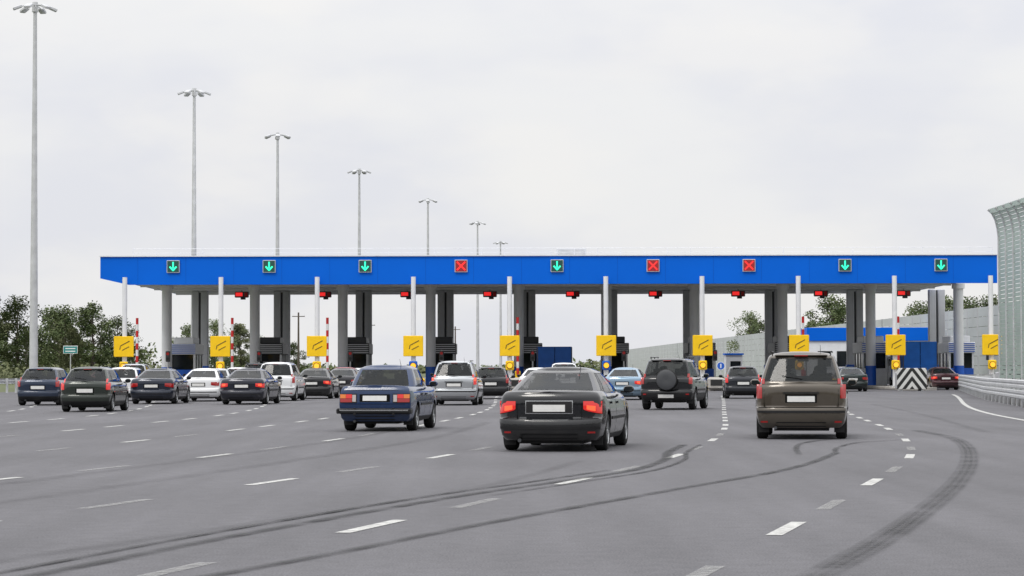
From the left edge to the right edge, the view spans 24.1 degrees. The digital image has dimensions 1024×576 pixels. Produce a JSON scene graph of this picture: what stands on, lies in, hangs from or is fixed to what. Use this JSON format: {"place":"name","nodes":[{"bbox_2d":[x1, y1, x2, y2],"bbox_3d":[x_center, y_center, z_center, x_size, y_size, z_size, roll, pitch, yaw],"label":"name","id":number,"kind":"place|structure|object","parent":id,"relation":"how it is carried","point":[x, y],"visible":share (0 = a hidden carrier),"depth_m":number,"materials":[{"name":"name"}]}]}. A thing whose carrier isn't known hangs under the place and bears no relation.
{"place":"outdoors","nodes":[
{"label":"outdoors","id":0,"kind":"place"},
{"bbox_2d":[0,370,761,391],"bbox_3d":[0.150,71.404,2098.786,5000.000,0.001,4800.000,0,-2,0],"label":"ground","id":1,"kind":"structure","parent":0,"point":[11,387],"depth_m":188.85,"materials":[{"name":"grey asphalt"}]},
{"bbox_2d":[3,326,46,376],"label":"tree","id":2,"kind":"object","parent":1,"relation":"on","point":[25,333],"visible":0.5,"depth_m":239.55,"materials":[{"name":"green plant"}]},
{"bbox_2d":[0,294,50,374],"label":"tree","id":3,"kind":"object","parent":1,"relation":"on","point":[16,308],"visible":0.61,"depth_m":261.54,"materials":[{"name":"green plant"}]},
{"bbox_2d":[28,305,60,365],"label":"tree","id":4,"kind":"object","parent":1,"relation":"on","point":[46,317],"visible":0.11,"depth_m":267.33,"materials":[{"name":"green plant"}]},
{"bbox_2d":[38,304,99,367],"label":"tree","id":5,"kind":"object","parent":1,"relation":"on","point":[64,316],"visible":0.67,"depth_m":254.56,"materials":[{"name":"green plant"}]},
{"bbox_2d":[57,328,86,371],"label":"tree","id":6,"kind":"object","parent":1,"relation":"on","point":[71,334],"visible":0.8,"depth_m":244.77,"materials":[{"name":"green plant"}]},
{"bbox_2d":[0,361,161,384],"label":"roadside bushes","id":7,"kind":"object","parent":1,"relation":"on","point":[3,374],"visible":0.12,"depth_m":228.67,"materials":[{"name":"green plant"}]},
{"bbox_2d":[74,300,118,366],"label":"tree","id":8,"kind":"object","parent":1,"relation":"on","point":[88,328],"visible":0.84,"depth_m":261.50,"materials":[{"name":"green plant"}]},
{"bbox_2d":[94,315,150,367],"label":"tree","id":9,"kind":"object","parent":1,"relation":"on","point":[117,321],"visible":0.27,"depth_m":269.85,"materials":[{"name":"green plant"}]},
{"bbox_2d":[110,330,146,367],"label":"tree","id":10,"kind":"object","parent":1,"relation":"on","point":[141,356],"visible":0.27,"depth_m":264.72,"materials":[{"name":"green plant"}]},
{"bbox_2d":[209,318,239,368],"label":"tree","id":11,"kind":"object","parent":1,"relation":"on","point":[215,327],"visible":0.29,"depth_m":299.52,"materials":[{"name":"green plant"}]},
{"bbox_2d":[224,323,249,366],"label":"tree","id":12,"kind":"object","parent":1,"relation":"on","point":[240,330],"visible":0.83,"depth_m":304.57,"materials":[{"name":"green plant"}]},
{"bbox_2d":[290,341,307,370],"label":"tree","id":13,"kind":"object","parent":1,"relation":"on","point":[292,351],"visible":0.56,"depth_m":329.63,"materials":[{"name":"green plant"}]},
{"bbox_2d":[2,341,1019,373],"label":"distant tree line","id":14,"kind":"object","parent":1,"relation":"on","point":[587,364],"visible":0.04,"depth_m":633.26,"materials":[{"name":"green plant"}]},
{"bbox_2d":[726,310,764,361],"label":"tree","id":15,"kind":"object","parent":1,"relation":"on","point":[750,321],"visible":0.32,"depth_m":349.07,"materials":[{"name":"green plant"}]},
{"bbox_2d":[802,294,845,327],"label":"tree","id":16,"kind":"object","parent":1,"relation":"on","point":[838,308],"visible":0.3,"depth_m":344.55,"materials":[{"name":"green plant"}]},
{"bbox_2d":[628,304,1020,376],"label":"noise barrier","id":17,"kind":"object","parent":1,"relation":"on","point":[753,358],"visible":0.33,"depth_m":270.11,"materials":[{"name":"metal"}]},
{"bbox_2d":[902,300,927,323],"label":"tree","id":18,"kind":"object","parent":1,"relation":"on","point":[919,311],"visible":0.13,"depth_m":344.41,"materials":[{"name":"green plant"}]},
{"bbox_2d":[0,373,1023,575],"bbox_3d":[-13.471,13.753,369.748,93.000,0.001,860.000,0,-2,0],"label":"road","id":19,"kind":"structure","parent":0,"point":[94,488],"depth_m":26.86,"materials":[{"name":"grey asphalt"}]},
{"bbox_2d":[13,2,56,367],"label":"street lamp","id":20,"kind":"object","parent":19,"relation":"on","point":[33,342],"visible":0.91,"depth_m":145.08,"materials":[{"name":"metal"}]},
{"bbox_2d":[17,364,67,404],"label":"hatchback car","id":21,"kind":"object","parent":19,"relation":"on","point":[37,385],"visible":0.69,"depth_m":92.08,"materials":[{"name":"blue metal"}]},
{"bbox_2d":[61,367,130,411],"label":"hatchback car","id":22,"kind":"object","parent":19,"relation":"on","point":[83,388],"visible":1,"depth_m":78.18,"materials":[{"name":"black metal"}]},
{"bbox_2d":[112,367,142,397],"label":"hatchback car","id":23,"kind":"object","parent":19,"relation":"on","point":[125,373],"visible":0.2,"depth_m":104.35,"materials":[{"name":"white metal"}]},
{"bbox_2d":[130,368,190,403],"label":"sedan car","id":24,"kind":"object","parent":19,"relation":"on","point":[158,384],"visible":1,"depth_m":95.21,"materials":[{"name":"blue metal"}]},
{"bbox_2d":[177,88,210,336],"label":"street lamp","id":25,"kind":"object","parent":19,"relation":"on","point":[195,92],"visible":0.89,"depth_m":190.27,"materials":[{"name":"metal"}]},
{"bbox_2d":[181,367,226,400],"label":"sedan car","id":26,"kind":"object","parent":19,"relation":"on","point":[204,382],"visible":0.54,"depth_m":102.06,"materials":[{"name":"white metal"}]},
{"bbox_2d":[220,366,281,403],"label":"sedan car","id":27,"kind":"object","parent":19,"relation":"on","point":[263,386],"visible":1,"depth_m":93.17,"materials":[{"name":"blue metal"}]},
{"bbox_2d":[264,133,290,255],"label":"street lamp","id":28,"kind":"object","parent":19,"relation":"on","point":[277,137],"visible":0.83,"depth_m":226.29,"materials":[{"name":"metal"}]},
{"bbox_2d":[260,360,307,400],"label":"suv car","id":29,"kind":"object","parent":19,"relation":"on","point":[293,384],"visible":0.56,"depth_m":103.26,"materials":[{"name":"white metal"}]},
{"bbox_2d":[14,472,591,568],"bbox_3d":[-1.950,2.133,22.134,0.421,0.001,22.197,-1,-2,16],"label":"tyre mark","id":30,"kind":"object","parent":19,"relation":"on","point":[50,562],"visible":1,"depth_m":21.21,"materials":[{"name":"grey rubber"}]},
{"bbox_2d":[297,368,341,398],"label":"sedan car","id":31,"kind":"object","parent":19,"relation":"on","point":[322,382],"visible":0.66,"depth_m":110.24,"materials":[{"name":"black metal"}]},
{"bbox_2d":[331,368,357,394],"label":"sedan car","id":32,"kind":"object","parent":19,"relation":"on","point":[347,378],"visible":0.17,"depth_m":120.73,"materials":[{"name":"grey metal"}]},
{"bbox_2d":[29,448,674,575],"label":"tyre mark","id":33,"kind":"object","parent":19,"relation":"on","point":[667,456],"visible":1,"depth_m":23.91,"materials":[{"name":"grey rubber"}]},
{"bbox_2d":[347,169,370,254],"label":"street lamp","id":34,"kind":"object","parent":19,"relation":"on","point":[359,211],"visible":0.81,"depth_m":267.31,"materials":[{"name":"metal"}]},
{"bbox_2d":[336,362,437,430],"bbox_3d":[-2.798,2.440,55.158,2.060,1.609,4.357,0,-2,7],"label":"sedan car","id":35,"kind":"object","parent":19,"relation":"on","point":[371,396],"visible":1,"depth_m":53.43,"materials":[{"name":"blue metal"}]},
{"bbox_2d":[432,360,486,404],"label":"minivan car","id":36,"kind":"object","parent":19,"relation":"on","point":[459,380],"visible":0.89,"depth_m":90.09,"materials":[{"name":"silver metal"}]},
{"bbox_2d":[469,221,485,369],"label":"street lamp","id":37,"kind":"object","parent":19,"relation":"on","point":[477,223],"visible":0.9,"depth_m":362.86,"materials":[{"name":"metal"}]},
{"bbox_2d":[477,366,514,395],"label":"hatchback car","id":38,"kind":"object","parent":19,"relation":"on","point":[496,381],"visible":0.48,"depth_m":108.04,"materials":[{"name":"black metal"}]},
{"bbox_2d":[493,241,507,366],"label":"street lamp","id":39,"kind":"object","parent":19,"relation":"on","point":[500,333],"visible":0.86,"depth_m":419.88,"materials":[{"name":"metal"}]},
{"bbox_2d":[0,394,1023,534],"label":"road markings","id":40,"kind":"object","parent":19,"relation":"on","point":[784,529],"visible":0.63,"depth_m":30.88,"materials":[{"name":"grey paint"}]},
{"bbox_2d":[212,452,837,574],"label":"tyre mark","id":41,"kind":"object","parent":19,"relation":"on","point":[360,547],"visible":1,"depth_m":22.18,"materials":[{"name":"grey rubber"}]},
{"bbox_2d":[536,347,571,367],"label":"box truck","id":42,"kind":"object","parent":19,"relation":"on","point":[547,357],"visible":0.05,"depth_m":157.94,"materials":[{"name":"blue metal"}]},
{"bbox_2d":[500,360,633,449],"bbox_3d":[0.981,2.036,42.257,2.180,1.542,4.696,0,-2,9],"label":"sedan car","id":43,"kind":"object","parent":19,"relation":"on","point":[564,405],"visible":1,"depth_m":40.18,"materials":[{"name":"black metal"}]},
{"bbox_2d":[604,365,643,399],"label":"sedan car","id":44,"kind":"object","parent":19,"relation":"on","point":[619,379],"visible":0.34,"depth_m":104.06,"materials":[{"name":"blue metal"}]},
{"bbox_2d":[641,354,708,409],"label":"suv car","id":45,"kind":"object","parent":19,"relation":"on","point":[672,380],"visible":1,"depth_m":79.65,"materials":[{"name":"black metal"}]},
{"bbox_2d":[719,366,761,398],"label":"hatchback car","id":46,"kind":"object","parent":19,"relation":"on","point":[737,380],"visible":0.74,"depth_m":108.09,"materials":[{"name":"black metal"}]},
{"bbox_2d":[750,348,856,438],"bbox_3d":[5.893,2.089,48.609,2.183,1.838,4.178,0,-2,8],"label":"minivan car","id":47,"kind":"object","parent":19,"relation":"on","point":[801,391],"visible":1,"depth_m":46.71,"materials":[{"name":"brown metal"}]},
{"bbox_2d":[839,367,867,390],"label":"sedan car","id":48,"kind":"object","parent":19,"relation":"on","point":[859,375],"visible":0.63,"depth_m":138.04,"materials":[{"name":"green metal"}]},
{"bbox_2d":[821,431,971,574],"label":"tyre mark","id":49,"kind":"object","parent":19,"relation":"on","point":[899,522],"visible":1,"depth_m":20.55,"materials":[{"name":"grey rubber"}]},
{"bbox_2d":[867,385,936,389],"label":"toll island","id":50,"kind":"structure","parent":19,"relation":"on","point":[886,387],"depth_m":150.85,"materials":[{"name":"concrete"}]},
{"bbox_2d":[846,289,862,366],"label":"shaft","id":51,"kind":"object","parent":50,"relation":"on","point":[854,315],"visible":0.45,"depth_m":175.74,"materials":[{"name":"grey concrete"}]},
{"bbox_2d":[853,336,886,384],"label":"toll booth","id":52,"kind":"object","parent":50,"relation":"on","point":[859,350],"visible":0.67,"depth_m":166.46,"materials":[{"name":"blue metal"}]},
{"bbox_2d":[864,284,876,384],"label":"shaft","id":53,"kind":"object","parent":50,"relation":"on","point":[870,320],"visible":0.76,"depth_m":163.41,"materials":[{"name":"grey paint"}]},
{"bbox_2d":[886,276,905,386],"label":"lane sign","id":54,"kind":"object","parent":50,"relation":"on","point":[895,344],"visible":0.92,"depth_m":149.23,"materials":[{"name":"metal"}]},
{"bbox_2d":[895,368,926,390],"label":"crash cushion","id":55,"kind":"object","parent":19,"relation":"on","point":[910,378],"visible":1,"depth_m":141.34,"materials":[{"name":"metal"}]},
{"bbox_2d":[888,342,937,384],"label":"booth","id":56,"kind":"object","parent":19,"relation":"on","point":[921,355],"visible":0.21,"depth_m":159.94,"materials":[{"name":"blue metal"}]},
{"bbox_2d":[927,367,958,389],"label":"sedan car","id":57,"kind":"object","parent":19,"relation":"on","point":[946,378],"visible":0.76,"depth_m":146.05,"materials":[{"name":"red metal"}]},
{"bbox_2d":[958,374,1023,406],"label":"guard rail","id":58,"kind":"object","parent":19,"relation":"on","point":[991,387],"visible":0.88,"depth_m":96.72,"materials":[{"name":"metal"}]},
{"bbox_2d":[987,198,1023,389],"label":"noise barrier","id":59,"kind":"object","parent":19,"relation":"on","point":[1007,370],"visible":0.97,"depth_m":138.03,"materials":[{"name":"metal"}]},
{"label":"toll island","id":60,"kind":"structure","parent":19,"relation":"on","visible":0},
{"bbox_2d":[114,277,133,366],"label":"lane sign","id":61,"kind":"object","parent":60,"relation":"on","point":[124,346],"visible":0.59,"depth_m":149.23,"materials":[{"name":"metal"}]},
{"bbox_2d":[160,285,172,368],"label":"shaft","id":62,"kind":"object","parent":60,"relation":"on","point":[166,317],"visible":0.62,"depth_m":163.43,"materials":[{"name":"grey paint"}]},
{"bbox_2d":[99,247,997,294],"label":"toll plaza canopy","id":63,"kind":"object","parent":62,"relation":"on","point":[582,273],"visible":0.95,"depth_m":150.13,"materials":[{"name":"blue metal"}]},
{"bbox_2d":[167,260,179,272],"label":"lane signal","id":64,"kind":"object","parent":63,"relation":"attached to","point":[173,266],"visible":1,"depth_m":149.99,"materials":[{"name":"teal"}]},
{"bbox_2d":[263,260,275,272],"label":"lane signal","id":65,"kind":"object","parent":63,"relation":"attached to","point":[269,266],"visible":1,"depth_m":149.99,"materials":[{"name":"teal"}]},
{"bbox_2d":[172,337,203,376],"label":"toll booth","id":66,"kind":"object","parent":60,"relation":"on","point":[187,354],"visible":0.67,"depth_m":166.47,"materials":[{"name":"blue paint"}]},
{"bbox_2d":[192,291,209,367],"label":"shaft","id":67,"kind":"object","parent":60,"relation":"on","point":[200,316],"visible":0.46,"depth_m":175.74,"materials":[{"name":"grey concrete"}]},
{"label":"toll island","id":68,"kind":"structure","parent":19,"relation":"on","visible":0},
{"bbox_2d":[210,277,229,367],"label":"lane sign","id":69,"kind":"object","parent":68,"relation":"on","point":[220,346],"visible":0.77,"depth_m":149.22,"materials":[{"name":"metal"}]},
{"bbox_2d":[248,285,260,362],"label":"shaft","id":70,"kind":"object","parent":68,"relation":"on","point":[254,318],"visible":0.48,"depth_m":163.43,"materials":[{"name":"grey paint"}]},
{"bbox_2d":[260,337,287,362],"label":"toll booth","id":71,"kind":"object","parent":68,"relation":"on","point":[273,349],"visible":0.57,"depth_m":166.48,"materials":[{"name":"grey metal"}]},
{"bbox_2d":[274,291,289,361],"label":"shaft","id":72,"kind":"object","parent":68,"relation":"on","point":[282,315],"visible":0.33,"depth_m":175.74,"materials":[{"name":"grey concrete"}]},
{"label":"toll island","id":73,"kind":"structure","parent":19,"relation":"on","visible":0},
{"bbox_2d":[307,277,326,367],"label":"lane sign","id":74,"kind":"object","parent":73,"relation":"on","point":[317,346],"visible":0.81,"depth_m":149.23,"materials":[{"name":"metal"}]},
{"bbox_2d":[336,285,348,366],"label":"shaft","id":75,"kind":"object","parent":73,"relation":"on","point":[342,325],"visible":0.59,"depth_m":163.43,"materials":[{"name":"grey paint"}]},
{"bbox_2d":[348,337,372,367],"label":"toll booth","id":76,"kind":"object","parent":73,"relation":"on","point":[361,348],"visible":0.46,"depth_m":166.47,"materials":[{"name":"grey metal"}]},
{"bbox_2d":[356,290,371,364],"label":"shaft","id":77,"kind":"object","parent":73,"relation":"on","point":[363,314],"visible":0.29,"depth_m":175.75,"materials":[{"name":"grey concrete"}]},
{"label":"toll island","id":78,"kind":"structure","parent":19,"relation":"on","visible":0},
{"bbox_2d":[403,277,422,367],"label":"lane sign","id":79,"kind":"object","parent":78,"relation":"on","point":[413,345],"visible":0.72,"depth_m":149.23,"materials":[{"name":"metal"}]},
{"bbox_2d":[424,284,436,385],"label":"shaft","id":80,"kind":"object","parent":78,"relation":"on","point":[430,289],"visible":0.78,"depth_m":163.41,"materials":[{"name":"grey paint"}]},
{"bbox_2d":[437,290,453,342],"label":"shaft","id":81,"kind":"object","parent":78,"relation":"on","point":[445,302],"visible":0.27,"depth_m":175.75,"materials":[{"name":"grey concrete"}]},
{"bbox_2d":[436,337,456,366],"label":"toll booth","id":82,"kind":"object","parent":78,"relation":"on","point":[447,346],"visible":0.35,"depth_m":166.43,"materials":[{"name":"blue paint"}]},
{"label":"toll island","id":83,"kind":"structure","parent":19,"relation":"on","visible":0},
{"bbox_2d":[500,276,519,377],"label":"lane sign","id":84,"kind":"object","parent":83,"relation":"on","point":[509,345],"visible":0.9,"depth_m":149.23,"materials":[{"name":"yellow metal"}]},
{"bbox_2d":[512,284,524,374],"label":"shaft","id":85,"kind":"object","parent":83,"relation":"on","point":[518,289],"visible":0.62,"depth_m":163.44,"materials":[{"name":"grey paint"}]},
{"bbox_2d":[524,290,535,336],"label":"shaft","id":86,"kind":"object","parent":83,"relation":"on","point":[529,314],"visible":0.22,"depth_m":175.75,"materials":[{"name":"grey concrete"}]},
{"bbox_2d":[524,337,541,370],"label":"toll booth","id":87,"kind":"object","parent":83,"relation":"on","point":[531,343],"visible":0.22,"depth_m":166.47,"materials":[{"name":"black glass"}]},
{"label":"toll island","id":88,"kind":"structure","parent":19,"relation":"on","visible":0},
{"bbox_2d":[596,276,615,374],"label":"lane sign","id":89,"kind":"object","parent":88,"relation":"on","point":[605,345],"visible":0.92,"depth_m":149.23,"materials":[{"name":"metal"}]},
{"bbox_2d":[600,284,612,374],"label":"shaft","id":90,"kind":"object","parent":88,"relation":"on","point":[610,286],"visible":0.45,"depth_m":163.47,"materials":[{"name":"grey paint"}]},
{"bbox_2d":[600,290,617,371],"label":"shaft","id":91,"kind":"object","parent":88,"relation":"on","point":[614,312],"visible":0.2,"depth_m":175.75,"materials":[{"name":"grey metal"}]},
{"bbox_2d":[601,336,628,372],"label":"toll booth","id":92,"kind":"object","parent":88,"relation":"on","point":[621,345],"visible":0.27,"depth_m":166.46,"materials":[{"name":"black metal"}]},
{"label":"toll island","id":93,"kind":"structure","parent":19,"relation":"on","visible":0},
{"bbox_2d":[683,290,689,357],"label":"shaft","id":94,"kind":"object","parent":93,"relation":"on","point":[686,317],"visible":0.15,"depth_m":175.73,"materials":[{"name":"grey concrete"}]},
{"bbox_2d":[688,284,699,372],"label":"shaft","id":95,"kind":"object","parent":93,"relation":"on","point":[694,309],"visible":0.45,"depth_m":163.44,"materials":[{"name":"grey paint"}]},
{"bbox_2d":[684,337,715,380],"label":"toll booth","id":96,"kind":"object","parent":93,"relation":"on","point":[710,366],"visible":0.34,"depth_m":166.46,"materials":[{"name":"blue paint"}]},
{"bbox_2d":[693,276,712,378],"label":"lane sign","id":97,"kind":"object","parent":93,"relation":"on","point":[702,345],"visible":0.92,"depth_m":149.23,"materials":[{"name":"yellow metal"}]},
{"bbox_2d":[707,377,723,389],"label":"crash cushion","id":98,"kind":"object","parent":93,"relation":"on","point":[715,383],"visible":0.78,"depth_m":143.94,"materials":[{"name":"plastic"}]},
{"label":"toll island","id":99,"kind":"structure","parent":19,"relation":"on","visible":0},
{"bbox_2d":[764,290,777,367],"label":"shaft","id":100,"kind":"object","parent":99,"relation":"on","point":[770,314],"visible":0.35,"depth_m":175.74,"materials":[{"name":"grey concrete"}]},
{"bbox_2d":[776,284,788,352],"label":"shaft","id":101,"kind":"object","parent":99,"relation":"on","point":[782,313],"visible":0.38,"depth_m":163.44,"materials":[{"name":"grey paint"}]},
{"bbox_2d":[789,276,808,351],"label":"lane sign","id":102,"kind":"object","parent":99,"relation":"on","point":[798,342],"visible":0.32,"depth_m":149.23,"materials":[{"name":"metal"}]},
{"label":"toll island","id":103,"kind":"structure","parent":19,"relation":"on","visible":0},
{"bbox_2d":[928,289,944,366],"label":"shaft","id":104,"kind":"object","parent":103,"relation":"on","point":[936,315],"visible":0.4,"depth_m":175.75,"materials":[{"name":"grey metal"}]},
{"bbox_2d":[938,336,974,374],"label":"toll booth","id":105,"kind":"object","parent":103,"relation":"on","point":[946,352],"visible":0.57,"depth_m":166.47,"materials":[{"name":"blue paint"}]},
{"bbox_2d":[952,283,964,374],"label":"shaft","id":106,"kind":"object","parent":103,"relation":"on","point":[958,321],"visible":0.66,"depth_m":163.42,"materials":[{"name":"grey paint"}]},
{"bbox_2d":[982,275,1001,373],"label":"lane sign","id":107,"kind":"object","parent":103,"relation":"on","point":[990,344],"visible":0.81,"depth_m":149.23,"materials":[{"name":"metal"}]},
{"bbox_2d":[0,0,1023,367],"label":"sky","id":108,"kind":"structure","parent":0,"point":[614,127],"materials":[{"name":"white"}]},
{"bbox_2d":[723,353,743,377],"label":"service building","id":109,"kind":"structure","parent":0,"point":[732,359],"depth_m":189.11,"materials":[{"name":"white"}]},
{"bbox_2d":[801,327,927,383],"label":"service building","id":110,"kind":"structure","parent":0,"point":[827,340],"depth_m":199.84,"materials":[{"name":"blue metal"}]},
{"bbox_2d":[818,351,889,383],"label":"windows and door","id":111,"kind":"structure","parent":110,"relation":"in","point":[841,355],"depth_m":199.85,"materials":[{"name":"black glass"}]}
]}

